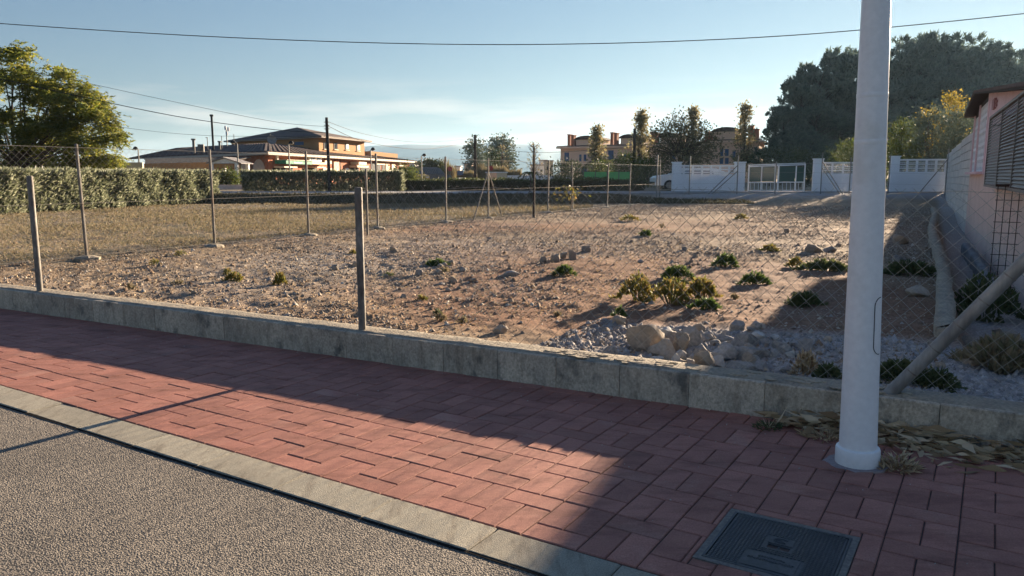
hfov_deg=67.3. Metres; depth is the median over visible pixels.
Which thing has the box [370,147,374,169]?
street lamp
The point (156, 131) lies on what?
cable
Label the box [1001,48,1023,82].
pine tree
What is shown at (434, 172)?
parked van
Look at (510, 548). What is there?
kerb
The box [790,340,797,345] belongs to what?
rock
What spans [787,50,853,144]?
pine tree
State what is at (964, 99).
pine tree
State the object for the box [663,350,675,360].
rock
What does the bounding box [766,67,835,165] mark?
pine tree
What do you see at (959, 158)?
block wall
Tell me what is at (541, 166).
house
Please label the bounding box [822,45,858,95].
pine tree
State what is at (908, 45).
pine tree
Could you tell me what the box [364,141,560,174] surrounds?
mountains
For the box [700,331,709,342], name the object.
rock
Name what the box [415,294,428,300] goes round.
weed plant
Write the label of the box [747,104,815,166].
pine tree
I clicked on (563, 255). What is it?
rock
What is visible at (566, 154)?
window
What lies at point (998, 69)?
pine tree
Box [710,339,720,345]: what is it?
rock
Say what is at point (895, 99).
pine tree
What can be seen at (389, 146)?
cable
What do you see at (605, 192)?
road
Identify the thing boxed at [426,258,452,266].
weed plant
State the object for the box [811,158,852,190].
white wall
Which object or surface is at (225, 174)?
shrub
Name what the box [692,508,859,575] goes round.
utility cover
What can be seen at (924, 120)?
shrub
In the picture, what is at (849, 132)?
pine tree
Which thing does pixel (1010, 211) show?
metal grille
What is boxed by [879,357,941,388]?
weed plant
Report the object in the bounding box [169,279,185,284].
weed plant
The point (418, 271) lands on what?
rock
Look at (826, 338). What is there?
rock
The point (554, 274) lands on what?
weed plant
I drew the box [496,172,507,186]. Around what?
gate pillar
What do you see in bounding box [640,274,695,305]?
weed plant
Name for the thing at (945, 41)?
pine tree
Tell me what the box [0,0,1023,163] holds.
sky
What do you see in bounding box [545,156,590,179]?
shrub
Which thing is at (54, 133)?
broadleaf tree
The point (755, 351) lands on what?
rock
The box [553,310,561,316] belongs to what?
weed plant
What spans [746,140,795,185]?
shrub
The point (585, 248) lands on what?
rock
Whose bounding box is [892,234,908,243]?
rock
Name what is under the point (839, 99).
pine tree
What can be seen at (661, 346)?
rock
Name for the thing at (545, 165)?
house
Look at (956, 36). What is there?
pine tree
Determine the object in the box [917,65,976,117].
pine tree
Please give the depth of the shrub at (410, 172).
49.28 m
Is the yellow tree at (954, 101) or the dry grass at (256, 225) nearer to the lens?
the dry grass at (256, 225)
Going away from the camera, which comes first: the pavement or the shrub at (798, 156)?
the pavement
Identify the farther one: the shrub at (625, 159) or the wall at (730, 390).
the shrub at (625, 159)
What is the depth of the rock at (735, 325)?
6.80 m
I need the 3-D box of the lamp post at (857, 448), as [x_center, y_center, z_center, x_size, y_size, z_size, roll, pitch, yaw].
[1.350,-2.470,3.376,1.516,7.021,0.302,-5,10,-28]
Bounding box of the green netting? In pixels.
[583,170,629,185]
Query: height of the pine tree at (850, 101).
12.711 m
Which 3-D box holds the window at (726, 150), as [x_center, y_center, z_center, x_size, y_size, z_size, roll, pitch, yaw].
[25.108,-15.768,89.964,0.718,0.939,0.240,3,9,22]
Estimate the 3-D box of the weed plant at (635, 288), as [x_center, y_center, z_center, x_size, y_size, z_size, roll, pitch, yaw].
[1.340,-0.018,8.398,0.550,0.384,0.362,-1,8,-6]
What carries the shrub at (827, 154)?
on the ground at (586, 265)
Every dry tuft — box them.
[752,418,782,431]
[813,428,838,442]
[877,449,925,474]
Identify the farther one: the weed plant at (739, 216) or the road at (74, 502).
the weed plant at (739, 216)
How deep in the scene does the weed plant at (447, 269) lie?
10.92 m
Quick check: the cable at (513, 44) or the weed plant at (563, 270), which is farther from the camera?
the cable at (513, 44)
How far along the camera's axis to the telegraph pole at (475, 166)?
72.86 m
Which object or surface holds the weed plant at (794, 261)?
on the ground at (586, 265)
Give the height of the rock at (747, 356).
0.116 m
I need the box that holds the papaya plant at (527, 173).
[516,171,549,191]
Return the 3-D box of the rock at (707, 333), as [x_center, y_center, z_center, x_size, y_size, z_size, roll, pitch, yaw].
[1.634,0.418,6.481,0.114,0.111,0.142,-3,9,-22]
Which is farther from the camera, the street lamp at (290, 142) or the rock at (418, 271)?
the street lamp at (290, 142)
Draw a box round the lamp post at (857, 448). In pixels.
[823,0,890,473]
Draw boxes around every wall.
[0,283,1023,449]
[89,162,143,169]
[217,185,242,189]
[507,175,570,179]
[656,149,949,196]
[671,162,746,190]
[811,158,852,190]
[889,156,946,191]
[944,132,972,232]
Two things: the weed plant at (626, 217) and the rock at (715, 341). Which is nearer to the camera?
the rock at (715, 341)
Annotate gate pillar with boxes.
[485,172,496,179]
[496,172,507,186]
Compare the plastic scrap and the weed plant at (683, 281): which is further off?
the weed plant at (683, 281)
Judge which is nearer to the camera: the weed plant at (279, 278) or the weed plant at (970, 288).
the weed plant at (970, 288)
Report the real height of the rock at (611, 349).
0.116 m
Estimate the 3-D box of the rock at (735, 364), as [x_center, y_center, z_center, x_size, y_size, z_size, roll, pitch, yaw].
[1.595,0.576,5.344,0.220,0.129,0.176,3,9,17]
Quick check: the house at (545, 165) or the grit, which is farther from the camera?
the house at (545, 165)
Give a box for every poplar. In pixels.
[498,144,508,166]
[526,141,541,171]
[583,123,609,171]
[624,107,655,177]
[681,103,704,167]
[729,99,760,177]
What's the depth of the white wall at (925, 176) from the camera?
41.05 m
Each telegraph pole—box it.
[324,117,331,190]
[473,135,476,177]
[632,129,636,177]
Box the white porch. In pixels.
[206,157,252,182]
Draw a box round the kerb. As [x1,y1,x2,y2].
[0,385,657,575]
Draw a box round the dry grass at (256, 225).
[0,201,592,265]
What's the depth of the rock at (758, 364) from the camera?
5.40 m
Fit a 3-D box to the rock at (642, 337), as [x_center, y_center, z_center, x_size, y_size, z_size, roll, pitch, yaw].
[1.089,0.438,6.275,0.317,0.312,0.222,1,9,10]
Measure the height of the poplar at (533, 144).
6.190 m
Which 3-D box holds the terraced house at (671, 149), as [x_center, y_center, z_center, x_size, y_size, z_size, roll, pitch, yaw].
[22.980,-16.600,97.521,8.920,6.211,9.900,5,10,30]
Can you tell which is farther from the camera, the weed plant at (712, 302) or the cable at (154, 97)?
the cable at (154, 97)
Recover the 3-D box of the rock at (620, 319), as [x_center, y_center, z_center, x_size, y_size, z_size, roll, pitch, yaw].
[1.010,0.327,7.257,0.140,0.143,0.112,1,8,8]
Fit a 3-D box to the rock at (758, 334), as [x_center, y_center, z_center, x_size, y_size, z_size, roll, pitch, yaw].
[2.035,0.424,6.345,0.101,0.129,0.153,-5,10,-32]
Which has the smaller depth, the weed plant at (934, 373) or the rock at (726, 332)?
the weed plant at (934, 373)
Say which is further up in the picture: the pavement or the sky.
the sky
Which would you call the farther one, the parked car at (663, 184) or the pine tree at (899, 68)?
the pine tree at (899, 68)
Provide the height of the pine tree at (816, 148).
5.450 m
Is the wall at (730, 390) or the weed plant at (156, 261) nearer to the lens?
the wall at (730, 390)
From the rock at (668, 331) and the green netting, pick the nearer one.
the rock at (668, 331)
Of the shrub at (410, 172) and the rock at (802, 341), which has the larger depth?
the shrub at (410, 172)
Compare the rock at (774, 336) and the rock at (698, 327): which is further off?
the rock at (698, 327)
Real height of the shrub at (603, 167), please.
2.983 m
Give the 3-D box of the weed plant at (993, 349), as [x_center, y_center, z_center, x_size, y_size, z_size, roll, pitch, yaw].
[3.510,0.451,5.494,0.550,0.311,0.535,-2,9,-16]
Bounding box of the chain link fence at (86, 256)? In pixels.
[0,144,662,263]
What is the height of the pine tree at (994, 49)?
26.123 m
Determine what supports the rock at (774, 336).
on the ground at (586, 265)
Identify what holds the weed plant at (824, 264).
on the ground at (586, 265)
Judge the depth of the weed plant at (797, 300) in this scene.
8.11 m
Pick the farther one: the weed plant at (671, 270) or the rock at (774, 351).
the weed plant at (671, 270)
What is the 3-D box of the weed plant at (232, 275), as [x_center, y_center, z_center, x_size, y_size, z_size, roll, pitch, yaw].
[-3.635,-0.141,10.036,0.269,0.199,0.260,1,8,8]
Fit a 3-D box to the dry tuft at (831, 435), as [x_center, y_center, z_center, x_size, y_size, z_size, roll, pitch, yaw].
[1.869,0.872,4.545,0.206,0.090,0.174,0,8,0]
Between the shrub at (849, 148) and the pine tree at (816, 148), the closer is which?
the shrub at (849, 148)
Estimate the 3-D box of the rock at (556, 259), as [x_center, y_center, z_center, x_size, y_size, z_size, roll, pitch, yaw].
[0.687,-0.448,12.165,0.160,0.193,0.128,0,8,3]
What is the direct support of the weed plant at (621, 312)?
on the ground at (586, 265)
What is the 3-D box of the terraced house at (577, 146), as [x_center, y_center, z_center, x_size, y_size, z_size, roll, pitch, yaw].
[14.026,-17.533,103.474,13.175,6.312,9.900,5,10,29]
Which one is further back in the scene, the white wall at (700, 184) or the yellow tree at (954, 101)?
the yellow tree at (954, 101)
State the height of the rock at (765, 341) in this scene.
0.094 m
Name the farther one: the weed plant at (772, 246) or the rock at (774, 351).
the weed plant at (772, 246)
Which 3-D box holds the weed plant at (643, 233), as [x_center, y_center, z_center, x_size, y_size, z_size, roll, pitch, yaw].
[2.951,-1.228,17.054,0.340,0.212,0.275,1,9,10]
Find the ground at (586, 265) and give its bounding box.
[0,169,1023,423]
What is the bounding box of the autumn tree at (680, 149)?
[639,105,729,173]
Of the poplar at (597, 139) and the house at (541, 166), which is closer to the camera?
the poplar at (597, 139)
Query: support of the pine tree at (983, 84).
on the ground at (586, 265)
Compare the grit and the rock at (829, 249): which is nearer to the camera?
the grit
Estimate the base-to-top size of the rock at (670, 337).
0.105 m
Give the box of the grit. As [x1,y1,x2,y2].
[38,333,967,563]
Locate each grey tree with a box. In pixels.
[459,134,492,172]
[483,131,519,171]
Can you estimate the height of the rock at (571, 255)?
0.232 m
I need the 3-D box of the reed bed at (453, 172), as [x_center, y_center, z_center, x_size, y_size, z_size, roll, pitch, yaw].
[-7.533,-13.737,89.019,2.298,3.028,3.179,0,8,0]
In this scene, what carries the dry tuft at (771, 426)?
on the pavement
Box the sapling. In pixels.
[551,185,590,210]
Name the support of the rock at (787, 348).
on the ground at (586, 265)
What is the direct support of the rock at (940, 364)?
on the ground at (586, 265)
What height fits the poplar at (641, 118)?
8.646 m
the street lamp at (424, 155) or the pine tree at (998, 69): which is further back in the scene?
the pine tree at (998, 69)
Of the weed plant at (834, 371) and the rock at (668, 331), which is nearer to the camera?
the weed plant at (834, 371)
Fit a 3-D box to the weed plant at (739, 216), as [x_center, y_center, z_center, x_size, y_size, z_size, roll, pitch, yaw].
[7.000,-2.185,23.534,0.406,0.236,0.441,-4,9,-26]
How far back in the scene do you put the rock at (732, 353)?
5.79 m
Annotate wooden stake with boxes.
[532,148,534,217]
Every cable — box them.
[0,13,1023,44]
[1,64,325,126]
[1,79,325,132]
[3,105,282,136]
[329,126,471,148]
[330,122,472,141]
[476,139,629,152]
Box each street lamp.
[230,140,239,176]
[288,141,293,179]
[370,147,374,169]
[421,153,425,178]
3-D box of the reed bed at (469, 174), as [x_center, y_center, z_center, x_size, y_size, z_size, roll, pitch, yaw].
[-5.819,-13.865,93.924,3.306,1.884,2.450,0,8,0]
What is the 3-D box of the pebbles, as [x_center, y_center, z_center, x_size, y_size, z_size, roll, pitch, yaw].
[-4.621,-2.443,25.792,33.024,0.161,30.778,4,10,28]
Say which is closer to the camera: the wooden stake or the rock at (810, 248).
the rock at (810, 248)
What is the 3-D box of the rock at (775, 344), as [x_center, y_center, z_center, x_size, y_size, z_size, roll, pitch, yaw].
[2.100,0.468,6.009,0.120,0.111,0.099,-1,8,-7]
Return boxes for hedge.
[0,165,220,213]
[239,168,406,190]
[405,176,644,190]
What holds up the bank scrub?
on the ground at (586, 265)
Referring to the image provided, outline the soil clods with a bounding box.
[0,203,941,389]
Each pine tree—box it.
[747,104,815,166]
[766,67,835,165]
[766,124,815,183]
[783,101,848,182]
[786,135,833,183]
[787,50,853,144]
[794,70,855,141]
[817,109,855,149]
[821,80,894,147]
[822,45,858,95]
[828,139,852,169]
[886,52,922,177]
[886,107,931,169]
[887,83,910,161]
[888,74,948,170]
[889,34,952,100]
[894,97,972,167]
[904,29,960,167]
[910,31,986,88]
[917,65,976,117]
[924,95,973,161]
[933,80,990,144]
[946,30,1000,85]
[964,36,1023,82]
[965,48,1014,85]
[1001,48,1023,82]
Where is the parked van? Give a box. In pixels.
[422,167,450,179]
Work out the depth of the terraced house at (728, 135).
90.03 m
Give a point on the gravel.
(982, 372)
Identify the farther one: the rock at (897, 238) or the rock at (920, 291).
the rock at (897, 238)
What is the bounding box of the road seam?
[0,404,548,575]
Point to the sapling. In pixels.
(566, 194)
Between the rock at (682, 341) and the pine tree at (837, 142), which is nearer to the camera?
the rock at (682, 341)
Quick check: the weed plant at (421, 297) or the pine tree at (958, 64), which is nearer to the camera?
the weed plant at (421, 297)
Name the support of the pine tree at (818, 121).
on the ground at (586, 265)
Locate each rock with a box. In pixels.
[415,269,422,275]
[448,276,456,282]
[493,324,507,333]
[499,270,519,276]
[539,256,546,261]
[550,254,559,262]
[560,252,566,258]
[568,250,576,259]
[581,246,590,251]
[595,339,604,344]
[601,327,609,331]
[601,346,618,353]
[612,315,626,324]
[626,325,664,351]
[647,338,674,355]
[651,356,663,359]
[660,326,672,335]
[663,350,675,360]
[665,335,674,340]
[671,353,679,361]
[672,332,689,350]
[676,349,685,359]
[682,325,700,347]
[686,349,692,355]
[686,358,694,363]
[693,323,704,331]
[693,343,706,353]
[693,350,715,365]
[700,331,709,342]
[704,331,713,340]
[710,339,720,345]
[711,342,737,360]
[712,334,733,340]
[722,329,730,335]
[726,361,757,370]
[729,320,744,330]
[730,333,760,346]
[736,346,770,359]
[742,352,756,362]
[746,326,754,330]
[750,321,761,329]
[752,331,764,339]
[754,360,767,371]
[760,338,769,346]
[770,334,780,340]
[770,348,780,356]
[772,340,785,347]
[777,344,791,353]
[780,366,790,372]
[784,350,794,357]
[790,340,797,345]
[797,337,812,350]
[804,244,823,252]
[822,246,836,252]
[823,336,831,341]
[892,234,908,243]
[892,255,902,261]
[905,285,929,296]
[935,362,945,367]
[961,358,980,365]
[992,328,1018,337]
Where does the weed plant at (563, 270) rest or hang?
on the ground at (586, 265)
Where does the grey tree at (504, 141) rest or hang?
on the ground at (586, 265)
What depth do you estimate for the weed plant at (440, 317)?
7.36 m
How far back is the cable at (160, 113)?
37.11 m
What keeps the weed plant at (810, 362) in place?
on the gravel
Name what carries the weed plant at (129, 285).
on the ground at (586, 265)
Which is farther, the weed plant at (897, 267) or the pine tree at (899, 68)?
the pine tree at (899, 68)
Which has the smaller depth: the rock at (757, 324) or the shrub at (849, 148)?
the rock at (757, 324)
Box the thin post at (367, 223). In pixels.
[365,169,368,235]
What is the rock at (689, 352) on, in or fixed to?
on the ground at (586, 265)
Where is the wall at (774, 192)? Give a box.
[656,149,949,196]
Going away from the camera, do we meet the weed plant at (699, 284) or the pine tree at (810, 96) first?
the weed plant at (699, 284)
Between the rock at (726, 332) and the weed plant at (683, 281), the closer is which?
the rock at (726, 332)
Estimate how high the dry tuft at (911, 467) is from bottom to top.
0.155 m
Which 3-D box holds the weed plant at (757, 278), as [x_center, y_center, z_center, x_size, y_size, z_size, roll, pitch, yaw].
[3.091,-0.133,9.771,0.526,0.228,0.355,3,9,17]
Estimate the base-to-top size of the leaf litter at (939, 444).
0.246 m
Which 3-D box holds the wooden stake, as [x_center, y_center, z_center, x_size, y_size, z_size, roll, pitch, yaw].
[0.687,-3.145,24.136,0.083,2.471,0.083,-3,9,-22]
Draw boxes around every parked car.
[405,167,429,179]
[649,168,731,188]
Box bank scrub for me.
[191,191,753,203]
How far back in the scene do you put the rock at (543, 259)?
12.11 m
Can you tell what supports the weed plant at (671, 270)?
on the ground at (586, 265)
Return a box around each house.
[530,164,543,174]
[543,160,553,174]
[556,132,650,177]
[647,131,712,175]
[710,125,764,181]
[964,82,1023,308]
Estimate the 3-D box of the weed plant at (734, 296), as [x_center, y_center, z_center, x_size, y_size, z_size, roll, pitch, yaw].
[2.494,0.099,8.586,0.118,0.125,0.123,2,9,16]
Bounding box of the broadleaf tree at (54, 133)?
[0,40,135,180]
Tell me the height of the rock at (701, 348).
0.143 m
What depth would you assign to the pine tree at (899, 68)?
122.81 m
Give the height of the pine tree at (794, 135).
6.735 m
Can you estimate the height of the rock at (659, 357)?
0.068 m
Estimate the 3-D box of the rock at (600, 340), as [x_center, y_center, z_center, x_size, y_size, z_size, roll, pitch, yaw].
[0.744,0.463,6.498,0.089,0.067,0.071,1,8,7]
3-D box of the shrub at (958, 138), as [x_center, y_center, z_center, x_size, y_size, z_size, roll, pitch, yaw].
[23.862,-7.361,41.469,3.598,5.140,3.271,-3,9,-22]
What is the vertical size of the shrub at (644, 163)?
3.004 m
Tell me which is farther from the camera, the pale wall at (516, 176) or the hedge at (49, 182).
the pale wall at (516, 176)
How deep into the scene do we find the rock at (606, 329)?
6.95 m
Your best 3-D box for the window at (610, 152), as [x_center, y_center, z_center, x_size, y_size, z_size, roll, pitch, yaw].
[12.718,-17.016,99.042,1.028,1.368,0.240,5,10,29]
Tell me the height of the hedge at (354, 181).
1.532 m
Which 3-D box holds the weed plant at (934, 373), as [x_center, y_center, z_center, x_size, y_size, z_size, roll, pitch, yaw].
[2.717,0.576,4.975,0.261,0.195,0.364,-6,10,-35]
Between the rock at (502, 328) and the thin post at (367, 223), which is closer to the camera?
the rock at (502, 328)
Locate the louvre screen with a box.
[983,90,1023,193]
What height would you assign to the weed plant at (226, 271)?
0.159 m
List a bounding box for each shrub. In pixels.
[215,165,243,184]
[388,159,425,187]
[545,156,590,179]
[587,156,618,171]
[604,149,641,178]
[627,152,665,187]
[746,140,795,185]
[775,144,821,186]
[810,146,848,178]
[826,137,853,171]
[886,115,932,186]
[894,100,967,171]
[917,105,973,177]
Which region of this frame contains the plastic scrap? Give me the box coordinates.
[713,355,725,366]
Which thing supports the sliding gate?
on the ground at (586, 265)
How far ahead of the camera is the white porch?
53.27 m
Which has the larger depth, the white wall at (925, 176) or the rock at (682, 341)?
the white wall at (925, 176)
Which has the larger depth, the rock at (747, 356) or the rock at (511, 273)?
the rock at (511, 273)
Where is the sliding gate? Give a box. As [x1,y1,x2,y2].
[747,164,805,190]
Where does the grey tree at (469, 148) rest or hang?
on the ground at (586, 265)
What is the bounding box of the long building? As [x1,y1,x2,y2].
[128,114,416,184]
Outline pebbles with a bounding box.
[0,203,944,388]
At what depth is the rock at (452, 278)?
9.96 m
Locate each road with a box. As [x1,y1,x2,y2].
[0,405,538,575]
[220,191,943,194]
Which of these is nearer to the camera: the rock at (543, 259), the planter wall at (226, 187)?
the rock at (543, 259)
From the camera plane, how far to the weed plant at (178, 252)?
13.12 m
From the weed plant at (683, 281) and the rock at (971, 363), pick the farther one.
the weed plant at (683, 281)
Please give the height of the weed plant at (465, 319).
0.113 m
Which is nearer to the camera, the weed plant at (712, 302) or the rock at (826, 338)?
the rock at (826, 338)
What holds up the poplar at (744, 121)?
on the ground at (586, 265)
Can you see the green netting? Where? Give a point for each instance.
(619, 174)
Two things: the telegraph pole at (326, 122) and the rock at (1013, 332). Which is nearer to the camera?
the rock at (1013, 332)
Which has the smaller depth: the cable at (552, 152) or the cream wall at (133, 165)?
the cream wall at (133, 165)
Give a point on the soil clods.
(513, 279)
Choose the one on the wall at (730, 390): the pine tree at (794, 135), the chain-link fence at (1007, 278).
the chain-link fence at (1007, 278)
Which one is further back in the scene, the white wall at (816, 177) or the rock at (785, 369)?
the white wall at (816, 177)
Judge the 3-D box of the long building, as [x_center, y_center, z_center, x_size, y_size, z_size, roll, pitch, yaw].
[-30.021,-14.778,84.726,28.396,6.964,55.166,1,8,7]
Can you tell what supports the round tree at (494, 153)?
on the ground at (586, 265)
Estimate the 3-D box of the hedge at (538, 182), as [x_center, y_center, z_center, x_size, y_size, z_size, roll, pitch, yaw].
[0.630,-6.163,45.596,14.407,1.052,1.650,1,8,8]
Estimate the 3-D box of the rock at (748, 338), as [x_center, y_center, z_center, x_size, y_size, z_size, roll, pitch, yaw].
[1.886,0.439,6.193,0.231,0.167,0.157,-7,11,-40]
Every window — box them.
[563,152,569,162]
[608,150,613,160]
[724,149,729,156]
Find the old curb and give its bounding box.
[928,207,955,336]
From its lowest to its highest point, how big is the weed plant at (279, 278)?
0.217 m
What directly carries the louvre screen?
attached to the pink house at (984, 105)
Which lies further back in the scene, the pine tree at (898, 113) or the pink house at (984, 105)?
the pine tree at (898, 113)
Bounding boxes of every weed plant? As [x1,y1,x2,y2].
[123,282,138,289]
[148,258,161,264]
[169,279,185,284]
[174,250,185,255]
[221,271,242,281]
[222,266,230,274]
[272,271,287,284]
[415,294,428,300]
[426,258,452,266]
[432,312,447,320]
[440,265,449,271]
[456,316,467,322]
[548,271,562,276]
[550,264,577,275]
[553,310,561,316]
[608,269,657,302]
[610,305,627,316]
[619,214,640,220]
[638,229,651,235]
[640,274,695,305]
[659,263,698,280]
[680,278,690,284]
[684,297,722,310]
[687,275,724,298]
[707,252,740,267]
[730,292,739,299]
[735,213,748,218]
[735,270,775,285]
[756,243,781,251]
[783,256,802,267]
[784,289,829,307]
[787,349,820,375]
[789,257,847,271]
[811,361,841,379]
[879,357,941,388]
[883,257,953,276]
[911,364,967,392]
[945,330,1023,374]
[954,269,1023,322]
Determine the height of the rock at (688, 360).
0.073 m
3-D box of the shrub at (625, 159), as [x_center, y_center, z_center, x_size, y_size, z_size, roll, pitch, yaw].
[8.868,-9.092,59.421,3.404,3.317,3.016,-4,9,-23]
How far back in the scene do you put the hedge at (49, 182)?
30.39 m
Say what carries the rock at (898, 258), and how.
on the ground at (586, 265)
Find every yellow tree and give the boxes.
[915,102,937,158]
[936,87,970,153]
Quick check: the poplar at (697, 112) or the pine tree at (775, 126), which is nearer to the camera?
the pine tree at (775, 126)
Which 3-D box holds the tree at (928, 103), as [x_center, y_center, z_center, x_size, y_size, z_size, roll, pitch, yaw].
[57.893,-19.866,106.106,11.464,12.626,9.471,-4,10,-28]
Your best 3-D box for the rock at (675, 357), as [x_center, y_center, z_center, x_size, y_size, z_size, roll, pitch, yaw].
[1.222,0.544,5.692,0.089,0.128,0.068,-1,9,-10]
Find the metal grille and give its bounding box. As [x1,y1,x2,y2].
[990,184,1022,293]
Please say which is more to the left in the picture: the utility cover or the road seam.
the road seam
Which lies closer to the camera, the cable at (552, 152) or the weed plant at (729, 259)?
the weed plant at (729, 259)
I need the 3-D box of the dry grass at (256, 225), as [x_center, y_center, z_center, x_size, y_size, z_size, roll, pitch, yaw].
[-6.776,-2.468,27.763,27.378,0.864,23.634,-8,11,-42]
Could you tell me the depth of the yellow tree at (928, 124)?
53.85 m
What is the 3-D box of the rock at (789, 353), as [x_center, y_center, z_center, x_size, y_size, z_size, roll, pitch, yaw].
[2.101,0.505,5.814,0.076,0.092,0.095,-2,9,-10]
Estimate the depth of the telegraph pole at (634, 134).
58.94 m
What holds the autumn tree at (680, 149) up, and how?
on the ground at (586, 265)
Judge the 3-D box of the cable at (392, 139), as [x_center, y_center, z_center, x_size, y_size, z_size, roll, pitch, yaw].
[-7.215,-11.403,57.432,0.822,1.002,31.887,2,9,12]
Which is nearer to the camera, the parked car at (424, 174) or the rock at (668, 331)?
the rock at (668, 331)
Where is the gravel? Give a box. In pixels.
[532,317,1023,401]
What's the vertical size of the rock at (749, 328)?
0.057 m
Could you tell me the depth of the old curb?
8.80 m
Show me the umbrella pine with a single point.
(431, 162)
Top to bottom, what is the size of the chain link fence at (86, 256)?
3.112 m
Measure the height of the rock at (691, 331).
0.251 m
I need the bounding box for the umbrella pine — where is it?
[417,157,448,172]
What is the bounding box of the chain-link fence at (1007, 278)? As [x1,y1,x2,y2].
[26,176,1023,405]
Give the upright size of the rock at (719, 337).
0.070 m
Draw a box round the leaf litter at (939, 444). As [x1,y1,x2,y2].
[753,409,1023,473]
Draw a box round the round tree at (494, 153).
[484,144,504,167]
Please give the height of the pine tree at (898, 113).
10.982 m
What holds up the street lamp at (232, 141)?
on the ground at (586, 265)
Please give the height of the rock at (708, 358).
0.199 m
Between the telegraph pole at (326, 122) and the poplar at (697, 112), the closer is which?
the telegraph pole at (326, 122)
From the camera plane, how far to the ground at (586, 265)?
11.07 m
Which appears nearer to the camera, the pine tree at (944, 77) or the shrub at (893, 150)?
the shrub at (893, 150)
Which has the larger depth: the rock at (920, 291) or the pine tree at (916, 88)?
the pine tree at (916, 88)
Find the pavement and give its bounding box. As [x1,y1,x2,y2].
[0,308,1023,575]
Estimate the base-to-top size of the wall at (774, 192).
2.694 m

